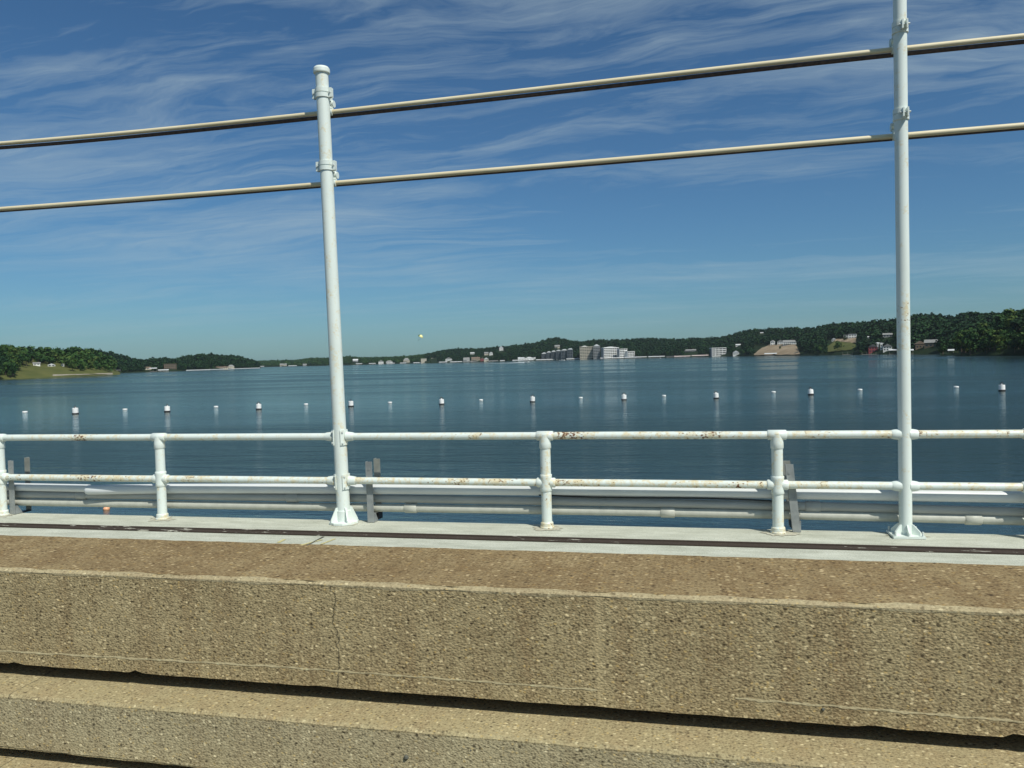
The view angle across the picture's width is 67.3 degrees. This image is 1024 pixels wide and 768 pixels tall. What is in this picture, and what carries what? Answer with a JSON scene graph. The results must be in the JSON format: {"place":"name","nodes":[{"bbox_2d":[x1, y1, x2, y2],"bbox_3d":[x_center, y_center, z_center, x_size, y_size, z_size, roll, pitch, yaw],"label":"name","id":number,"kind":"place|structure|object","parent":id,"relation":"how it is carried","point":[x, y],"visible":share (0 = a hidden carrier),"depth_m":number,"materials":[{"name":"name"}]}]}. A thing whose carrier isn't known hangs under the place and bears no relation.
{"place":"outdoors","nodes":[
{"label":"outdoors","id":0,"kind":"place"},
{"bbox_2d":[0,358,119,379],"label":"hillside","id":1,"kind":"structure","parent":0,"point":[42,370],"depth_m":810.94,"materials":[{"name":"green plant"}]},
{"bbox_2d":[0,345,10,352],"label":"broadleaf tree","id":2,"kind":"object","parent":1,"relation":"on","point":[4,349],"visible":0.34,"depth_m":777.60,"materials":[{"name":"green plant"}]},
{"bbox_2d":[1,362,9,375],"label":"broadleaf tree","id":3,"kind":"object","parent":1,"relation":"on","point":[6,366],"visible":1,"depth_m":706.91,"materials":[{"name":"green plant"}]},
{"bbox_2d":[6,363,15,376],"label":"broadleaf tree","id":4,"kind":"object","parent":1,"relation":"on","point":[12,365],"visible":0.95,"depth_m":714.24,"materials":[{"name":"green plant"}]},
{"bbox_2d":[7,359,17,373],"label":"broadleaf tree","id":5,"kind":"object","parent":1,"relation":"on","point":[10,361],"visible":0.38,"depth_m":722.20,"materials":[{"name":"green plant"}]},
{"bbox_2d":[7,352,17,363],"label":"broadleaf tree","id":6,"kind":"object","parent":1,"relation":"on","point":[14,354],"visible":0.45,"depth_m":753.97,"materials":[{"name":"green plant"}]},
{"bbox_2d":[12,347,19,353],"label":"broadleaf tree","id":7,"kind":"object","parent":1,"relation":"on","point":[15,349],"visible":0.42,"depth_m":801.84,"materials":[{"name":"green plant"}]},
{"bbox_2d":[10,356,22,366],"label":"broadleaf tree","id":8,"kind":"object","parent":1,"relation":"on","point":[16,360],"visible":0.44,"depth_m":750.01,"materials":[{"name":"green plant"}]},
{"bbox_2d":[15,351,28,360],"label":"broadleaf tree","id":9,"kind":"object","parent":1,"relation":"on","point":[18,353],"visible":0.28,"depth_m":787.00,"materials":[{"name":"green plant"}]},
{"bbox_2d":[21,352,31,365],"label":"broadleaf tree","id":10,"kind":"object","parent":1,"relation":"on","point":[27,355],"visible":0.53,"depth_m":805.05,"materials":[{"name":"green plant"}]},
{"bbox_2d":[28,350,38,362],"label":"broadleaf tree","id":11,"kind":"object","parent":1,"relation":"on","point":[32,352],"visible":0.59,"depth_m":838.92,"materials":[{"name":"green plant"}]},
{"bbox_2d":[33,354,44,361],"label":"broadleaf tree","id":12,"kind":"object","parent":1,"relation":"on","point":[39,359],"visible":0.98,"depth_m":839.89,"materials":[{"name":"green plant"}]},
{"bbox_2d":[6,344,117,370],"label":"distant wood","id":13,"kind":"object","parent":1,"relation":"on","point":[82,358],"visible":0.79,"depth_m":893.98,"materials":[{"name":"green plant"}]},
{"bbox_2d":[68,361,75,370],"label":"broadleaf tree","id":14,"kind":"object","parent":1,"relation":"on","point":[72,365],"visible":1,"depth_m":833.65,"materials":[{"name":"green plant"}]},
{"bbox_2d":[53,373,112,375],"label":"stone bank","id":15,"kind":"structure","parent":1,"relation":"on","point":[81,374],"depth_m":820.60,"materials":[{"name":"beige stone"}]},
{"bbox_2d":[118,369,144,372],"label":"hillside","id":16,"kind":"structure","parent":0,"point":[128,371],"depth_m":1355.98,"materials":[{"name":"green plant"}]},
{"bbox_2d":[81,348,147,371],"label":"distant wood","id":17,"kind":"object","parent":16,"relation":"on","point":[125,363],"visible":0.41,"depth_m":1415.76,"materials":[{"name":"green plant"}]},
{"bbox_2d":[145,366,260,371],"bbox_3d":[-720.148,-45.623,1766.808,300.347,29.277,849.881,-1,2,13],"label":"hillside","id":18,"kind":"structure","parent":0,"point":[214,367],"depth_m":1502.68,"materials":[{"name":"green plant"}]},
{"bbox_2d":[164,364,176,368],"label":"apartment building","id":19,"kind":"structure","parent":18,"relation":"on","point":[169,366],"depth_m":1495.63,"materials":[{"name":"brown"}]},
{"bbox_2d":[115,352,259,369],"bbox_3d":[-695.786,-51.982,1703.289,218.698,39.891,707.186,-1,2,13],"label":"distant wood","id":20,"kind":"object","parent":18,"relation":"on","point":[202,360],"visible":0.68,"depth_m":1636.00,"materials":[{"name":"green plant"}]},
{"bbox_2d":[262,362,411,366],"bbox_3d":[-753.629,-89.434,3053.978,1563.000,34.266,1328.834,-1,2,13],"label":"hillside","id":21,"kind":"structure","parent":0,"point":[353,363],"depth_m":2642.94,"materials":[{"name":"green plant"}]},
{"bbox_2d":[258,354,435,365],"bbox_3d":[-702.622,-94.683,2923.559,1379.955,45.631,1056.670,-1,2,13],"label":"distant wood","id":22,"kind":"object","parent":21,"relation":"on","point":[349,360],"visible":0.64,"depth_m":2778.81,"materials":[{"name":"green plant"}]},
{"bbox_2d":[0,354,1023,534],"bbox_3d":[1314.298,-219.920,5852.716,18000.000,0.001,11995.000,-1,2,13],"label":"lake water","id":23,"kind":"structure","parent":0,"point":[742,386],"depth_m":80.38,"materials":[{"name":"blue liquid"}]},
{"bbox_2d":[72,406,78,413],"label":"barrel buoy","id":24,"kind":"object","parent":23,"relation":"on","point":[75,410],"visible":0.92,"depth_m":114.03,"materials":[{"name":"white plastic"}]},
{"bbox_2d":[164,404,170,411],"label":"barrel buoy","id":25,"kind":"object","parent":23,"relation":"on","point":[166,408],"visible":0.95,"depth_m":113.07,"materials":[{"name":"white plastic"}]},
{"bbox_2d":[186,368,250,370],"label":"sea wall","id":26,"kind":"structure","parent":23,"relation":"in","point":[220,369],"depth_m":1594.80,"materials":[{"name":"grey concrete"}]},
{"bbox_2d":[256,402,261,409],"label":"barrel buoy","id":27,"kind":"object","parent":23,"relation":"on","point":[258,406],"visible":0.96,"depth_m":113.27,"materials":[{"name":"white plastic"}]},
{"bbox_2d":[348,399,353,406],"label":"barrel buoy","id":28,"kind":"object","parent":23,"relation":"on","point":[350,403],"visible":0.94,"depth_m":114.73,"materials":[{"name":"white plastic"}]},
{"bbox_2d":[439,397,443,404],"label":"barrel buoy","id":29,"kind":"object","parent":23,"relation":"on","point":[441,401],"visible":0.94,"depth_m":113.73,"materials":[{"name":"white plastic"}]},
{"bbox_2d":[621,392,626,399],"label":"barrel buoy","id":30,"kind":"object","parent":23,"relation":"on","point":[623,396],"visible":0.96,"depth_m":112.99,"materials":[{"name":"white plastic"}]},
{"bbox_2d":[713,391,718,398],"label":"barrel buoy","id":31,"kind":"object","parent":23,"relation":"on","point":[715,395],"visible":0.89,"depth_m":110.65,"materials":[{"name":"white plastic"}]},
{"bbox_2d":[808,387,813,394],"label":"barrel buoy","id":32,"kind":"object","parent":23,"relation":"on","point":[810,391],"visible":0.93,"depth_m":113.26,"materials":[{"name":"white plastic"}]},
{"bbox_2d":[998,382,1005,390],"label":"barrel buoy","id":33,"kind":"object","parent":23,"relation":"on","point":[1001,387],"visible":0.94,"depth_m":110.63,"materials":[{"name":"white plastic"}]},
{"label":"dam body","id":34,"kind":"structure","parent":23,"relation":"in","visible":0},
{"bbox_2d":[0,535,1023,767],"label":"parapet wall","id":35,"kind":"structure","parent":34,"relation":"on","point":[132,653],"depth_m":4.97,"materials":[{"name":"concrete"}]},
{"bbox_2d":[0,513,1023,565],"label":"concrete ledge","id":36,"kind":"object","parent":34,"relation":"on","point":[849,537],"visible":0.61,"depth_m":6.30,"materials":[{"name":"grey paint"}]},
{"bbox_2d":[8,457,31,513],"bbox_3d":[-5.114,1.058,8.022,0.071,0.561,0.264,-1,2,13],"label":"pipe bracket","id":37,"kind":"object","parent":36,"relation":"on","point":[14,509],"visible":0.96,"depth_m":7.91,"materials":[{"name":"metal"}]},
{"bbox_2d":[6,483,89,491],"bbox_3d":[-5.642,1.076,8.085,2.797,0.088,0.080,-1,2,13],"label":"white pipe","id":38,"kind":"object","parent":37,"relation":"attached to","point":[49,487],"visible":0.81,"depth_m":7.85,"materials":[{"name":"metal"}]},
{"bbox_2d":[0,433,333,519],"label":"pipe railing","id":39,"kind":"object","parent":36,"relation":"on","point":[160,478],"visible":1,"depth_m":7.44,"materials":[{"name":"white metal"}]},
{"bbox_2d":[312,65,358,525],"bbox_3d":[-1.603,-0.796,7.026,0.297,4.143,0.315,-1,2,13],"label":"cable pole","id":40,"kind":"object","parent":36,"relation":"on","point":[344,513],"visible":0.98,"depth_m":6.96,"materials":[{"name":"white metal"}]},
{"bbox_2d":[0,33,1023,149],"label":"cable","id":41,"kind":"object","parent":40,"relation":"attached to","point":[634,78],"visible":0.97,"depth_m":6.61,"materials":[{"name":"beige metal"}]},
{"bbox_2d":[0,122,1023,210],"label":"cable","id":42,"kind":"object","parent":40,"relation":"attached to","point":[640,157],"visible":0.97,"depth_m":6.64,"materials":[{"name":"beige metal"}]},
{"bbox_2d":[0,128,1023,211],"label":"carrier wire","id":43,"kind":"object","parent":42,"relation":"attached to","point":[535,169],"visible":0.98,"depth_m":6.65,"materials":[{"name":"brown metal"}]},
{"bbox_2d":[365,458,382,521],"bbox_3d":[-1.272,0.983,7.151,0.076,0.560,0.254,-1,2,13],"label":"pipe bracket","id":44,"kind":"object","parent":36,"relation":"on","point":[372,516],"visible":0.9,"depth_m":7.04,"materials":[{"name":"metal"}]},
{"bbox_2d":[0,523,1023,554],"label":"steel strip","id":45,"kind":"object","parent":36,"relation":"on","point":[629,541],"visible":1,"depth_m":6.17,"materials":[{"name":"brown paint"}]},
{"bbox_2d":[352,430,892,533],"bbox_3d":[0.760,0.813,6.527,4.656,0.835,0.124,-1,2,13],"label":"pipe railing","id":46,"kind":"object","parent":36,"relation":"on","point":[777,484],"visible":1,"depth_m":6.42,"materials":[{"name":"white metal"}]},
{"bbox_2d":[783,461,800,531],"bbox_3d":[2.307,0.918,6.345,0.122,0.554,0.254,-1,2,13],"label":"pipe bracket","id":47,"kind":"object","parent":36,"relation":"on","point":[794,521],"visible":0.88,"depth_m":6.23,"materials":[{"name":"metal"}]},
{"bbox_2d":[7,498,1023,524],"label":"beige conduit","id":48,"kind":"object","parent":47,"relation":"attached to","point":[671,512],"visible":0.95,"depth_m":6.75,"materials":[{"name":"plastic"}]},
{"bbox_2d":[7,491,1023,516],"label":"grey conduit","id":49,"kind":"object","parent":48,"relation":"on","point":[812,506],"visible":0.89,"depth_m":6.71,"materials":[{"name":"plastic"}]},
{"bbox_2d":[84,484,1023,502],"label":"white pipe","id":50,"kind":"object","parent":47,"relation":"attached to","point":[931,495],"visible":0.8,"depth_m":6.65,"materials":[{"name":"plastic"}]},
{"bbox_2d":[539,494,771,501],"bbox_3d":[1.189,0.966,6.522,1.955,0.038,0.014,-1,2,13],"label":"thin wire","id":51,"kind":"object","parent":50,"relation":"hanging from","point":[661,498],"visible":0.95,"depth_m":6.49,"materials":[{"name":"grey metal"}]},
{"bbox_2d":[886,0,925,538],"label":"cable pole","id":52,"kind":"object","parent":36,"relation":"on","point":[904,434],"visible":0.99,"depth_m":5.92,"materials":[{"name":"white metal"}]},
{"bbox_2d":[918,429,1023,492],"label":"pipe railing","id":53,"kind":"object","parent":36,"relation":"on","point":[960,486],"visible":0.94,"depth_m":5.88,"materials":[{"name":"white metal"}]},
{"bbox_2d":[0,0,1023,360],"label":"sky","id":54,"kind":"structure","parent":0,"point":[720,245],"materials":[{"name":"blue"}]},
{"bbox_2d":[425,333,960,362],"bbox_3d":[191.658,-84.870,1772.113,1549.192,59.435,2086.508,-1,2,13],"label":"hillside","id":55,"kind":"structure","parent":0,"point":[922,350],"depth_m":1275.61,"materials":[{"name":"green plant"}]},
{"bbox_2d":[471,357,479,360],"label":"house","id":56,"kind":"structure","parent":55,"relation":"on","point":[475,358],"depth_m":2144.73,"materials":[{"name":"brown"}]},
{"bbox_2d":[518,357,535,360],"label":"clubhouse","id":57,"kind":"structure","parent":55,"relation":"on","point":[523,358],"depth_m":2013.77,"materials":[{"name":"white metal"}]},
{"bbox_2d":[541,352,546,358],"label":"condominium","id":58,"kind":"structure","parent":55,"relation":"on","point":[543,355],"depth_m":1983.61,"materials":[{"name":"grey concrete"}]},
{"bbox_2d":[546,351,550,358],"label":"condominium","id":59,"kind":"structure","parent":55,"relation":"on","point":[548,354],"depth_m":1975.33,"materials":[{"name":"grey concrete"}]},
{"bbox_2d":[551,350,555,358],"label":"condominium","id":60,"kind":"structure","parent":55,"relation":"on","point":[553,354],"depth_m":1966.97,"materials":[{"name":"grey concrete"}]},
{"bbox_2d":[556,350,560,359],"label":"condominium","id":61,"kind":"structure","parent":55,"relation":"on","point":[558,354],"depth_m":1954.17,"materials":[{"name":"grey concrete"}]},
{"bbox_2d":[561,349,567,359],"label":"condominium","id":62,"kind":"structure","parent":55,"relation":"on","point":[563,354],"depth_m":1943.88,"materials":[{"name":"grey concrete"}]},
{"bbox_2d":[567,348,572,359],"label":"condominium","id":63,"kind":"structure","parent":55,"relation":"on","point":[569,352],"depth_m":1932.93,"materials":[{"name":"grey concrete"}]},
{"bbox_2d":[580,346,592,359],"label":"hotel block","id":64,"kind":"structure","parent":55,"relation":"on","point":[586,352],"depth_m":1898.86,"materials":[{"name":"beige concrete"}]},
{"bbox_2d":[593,344,599,358],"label":"hotel block","id":65,"kind":"structure","parent":55,"relation":"on","point":[596,351],"depth_m":1879.16,"materials":[{"name":"grey glass"}]},
{"bbox_2d":[601,347,618,358],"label":"hotel block","id":66,"kind":"structure","parent":55,"relation":"on","point":[608,352],"depth_m":1858.08,"materials":[{"name":"white concrete"}]},
{"bbox_2d":[617,349,626,356],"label":"hotel block","id":67,"kind":"structure","parent":55,"relation":"on","point":[620,352],"depth_m":1834.28,"materials":[{"name":"white concrete"}]},
{"bbox_2d":[625,351,634,356],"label":"hotel block","id":68,"kind":"structure","parent":55,"relation":"on","point":[629,353],"depth_m":1823.01,"materials":[{"name":"white glass"}]},
{"bbox_2d":[685,349,695,351],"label":"house","id":69,"kind":"structure","parent":55,"relation":"on","point":[689,350],"depth_m":1744.88,"materials":[{"name":"grey"}]},
{"bbox_2d":[709,348,725,356],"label":"hotel block","id":70,"kind":"structure","parent":55,"relation":"on","point":[716,352],"depth_m":1557.28,"materials":[{"name":"white concrete"}]},
{"bbox_2d":[423,309,1022,361],"bbox_3d":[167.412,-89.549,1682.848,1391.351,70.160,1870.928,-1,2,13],"label":"distant wood","id":71,"kind":"object","parent":55,"relation":"on","point":[931,326],"visible":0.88,"depth_m":1521.06,"materials":[{"name":"green plant"}]},
{"bbox_2d":[783,339,795,345],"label":"house","id":72,"kind":"structure","parent":55,"relation":"on","point":[788,342],"depth_m":1368.63,"materials":[{"name":"grey"}]},
{"bbox_2d":[848,334,856,337],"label":"house","id":73,"kind":"structure","parent":55,"relation":"on","point":[852,335],"depth_m":1187.63,"materials":[{"name":"grey"}]},
{"bbox_2d":[869,344,877,353],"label":"house","id":74,"kind":"structure","parent":55,"relation":"on","point":[872,348],"depth_m":962.08,"materials":[{"name":"red wood"}]},
{"bbox_2d":[883,344,891,352],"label":"house","id":75,"kind":"structure","parent":55,"relation":"on","point":[886,347],"depth_m":923.41,"materials":[{"name":"grey"}]},
{"bbox_2d":[882,333,892,337],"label":"house","id":76,"kind":"structure","parent":55,"relation":"on","point":[887,335],"depth_m":1073.57,"materials":[{"name":"grey"}]},
{"bbox_2d":[914,341,923,349],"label":"house","id":77,"kind":"structure","parent":55,"relation":"on","point":[919,344],"depth_m":846.01,"materials":[{"name":"brown"}]},
{"bbox_2d":[924,339,937,348],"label":"house","id":78,"kind":"structure","parent":55,"relation":"on","point":[928,343],"depth_m":829.88,"materials":[{"name":"grey"}]},
{"bbox_2d":[754,344,799,354],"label":"sandy bank","id":79,"kind":"structure","parent":0,"point":[791,349],"depth_m":1341.50,"materials":[{"name":"beige sand"}]},
{"bbox_2d":[827,341,854,351],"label":"lawn","id":80,"kind":"structure","parent":0,"point":[848,345],"depth_m":1111.34,"materials":[{"name":"green plant"}]},
{"bbox_2d":[833,341,844,348],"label":"broadleaf tree","id":81,"kind":"object","parent":80,"relation":"on","point":[837,345],"visible":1,"depth_m":1090.53,"materials":[{"name":"green plant"}]},
{"bbox_2d":[834,338,855,342],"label":"sandy bank","id":82,"kind":"structure","parent":0,"point":[852,340],"depth_m":1166.57,"materials":[{"name":"beige sand"}]},
{"bbox_2d":[940,341,1023,355],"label":"hillside","id":83,"kind":"structure","parent":0,"point":[1011,352],"depth_m":526.40,"materials":[{"name":"green plant"}]},
{"bbox_2d":[934,336,948,353],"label":"broadleaf tree","id":84,"kind":"object","parent":83,"relation":"on","point":[942,339],"visible":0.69,"depth_m":662.40,"materials":[{"name":"green plant"}]},
{"bbox_2d":[938,343,947,353],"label":"broadleaf tree","id":85,"kind":"object","parent":83,"relation":"on","point":[941,347],"visible":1,"depth_m":645.75,"materials":[{"name":"green plant"}]},
{"bbox_2d":[949,330,966,354],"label":"broadleaf tree","id":86,"kind":"object","parent":83,"relation":"on","point":[958,344],"visible":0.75,"depth_m":586.56,"materials":[{"name":"green plant"}]},
{"bbox_2d":[962,327,980,354],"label":"broadleaf tree","id":87,"kind":"object","parent":83,"relation":"on","point":[969,341],"visible":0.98,"depth_m":561.26,"materials":[{"name":"green plant"}]},
{"bbox_2d":[976,321,988,328],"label":"broadleaf tree","id":88,"kind":"object","parent":83,"relation":"on","point":[979,327],"visible":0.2,"depth_m":634.85,"materials":[{"name":"green plant"}]},
{"bbox_2d":[979,330,994,350],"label":"broadleaf tree","id":89,"kind":"object","parent":83,"relation":"on","point":[990,333],"visible":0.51,"depth_m":539.50,"materials":[{"name":"green plant"}]},
{"bbox_2d":[979,327,995,335],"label":"broadleaf tree","id":90,"kind":"object","parent":83,"relation":"on","point":[983,329],"visible":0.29,"depth_m":567.86,"materials":[{"name":"green plant"}]},
{"bbox_2d":[983,320,995,327],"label":"broadleaf tree","id":91,"kind":"object","parent":83,"relation":"on","point":[991,324],"visible":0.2,"depth_m":613.63,"materials":[{"name":"green plant"}]},
{"bbox_2d":[984,329,999,347],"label":"broadleaf tree","id":92,"kind":"object","parent":83,"relation":"on","point":[992,330],"visible":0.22,"depth_m":542.94,"materials":[{"name":"green plant"}]},
{"bbox_2d":[989,335,1004,351],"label":"broadleaf tree","id":93,"kind":"object","parent":83,"relation":"on","point":[997,340],"visible":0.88,"depth_m":525.92,"materials":[{"name":"green plant"}]},
{"bbox_2d":[996,320,1003,330],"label":"broadleaf tree","id":94,"kind":"object","parent":83,"relation":"on","point":[1000,323],"visible":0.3,"depth_m":562.28,"materials":[{"name":"green plant"}]},
{"bbox_2d":[994,311,1012,322],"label":"broadleaf tree","id":95,"kind":"object","parent":83,"relation":"on","point":[1003,314],"visible":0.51,"depth_m":585.84,"materials":[{"name":"green plant"}]},
{"bbox_2d":[998,329,1015,346],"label":"broadleaf tree","id":96,"kind":"object","parent":83,"relation":"on","point":[1003,332],"visible":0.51,"depth_m":522.31,"materials":[{"name":"green plant"}]},
{"bbox_2d":[998,333,1016,348],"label":"broadleaf tree","id":97,"kind":"object","parent":83,"relation":"on","point":[1008,335],"visible":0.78,"depth_m":516.28,"materials":[{"name":"green plant"}]},
{"bbox_2d":[1002,308,1016,315],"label":"broadleaf tree","id":98,"kind":"object","parent":83,"relation":"on","point":[1013,311],"visible":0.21,"depth_m":589.82,"materials":[{"name":"green plant"}]},
{"bbox_2d":[1003,315,1021,333],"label":"broadleaf tree","id":99,"kind":"object","parent":83,"relation":"on","point":[1009,319],"visible":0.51,"depth_m":529.02,"materials":[{"name":"green plant"}]},
{"bbox_2d":[1007,336,1023,351],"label":"broadleaf tree","id":100,"kind":"object","parent":83,"relation":"on","point":[1014,344],"visible":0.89,"depth_m":496.48,"materials":[{"name":"green plant"}]},
{"bbox_2d":[1008,317,1023,332],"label":"broadleaf tree","id":101,"kind":"object","parent":83,"relation":"on","point":[1017,323],"visible":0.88,"depth_m":521.25,"materials":[{"name":"green plant"}]},
{"bbox_2d":[1017,331,1023,347],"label":"broadleaf tree","id":102,"kind":"object","parent":83,"relation":"on","point":[1021,336],"visible":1,"depth_m":485.82,"materials":[{"name":"green plant"}]}
]}

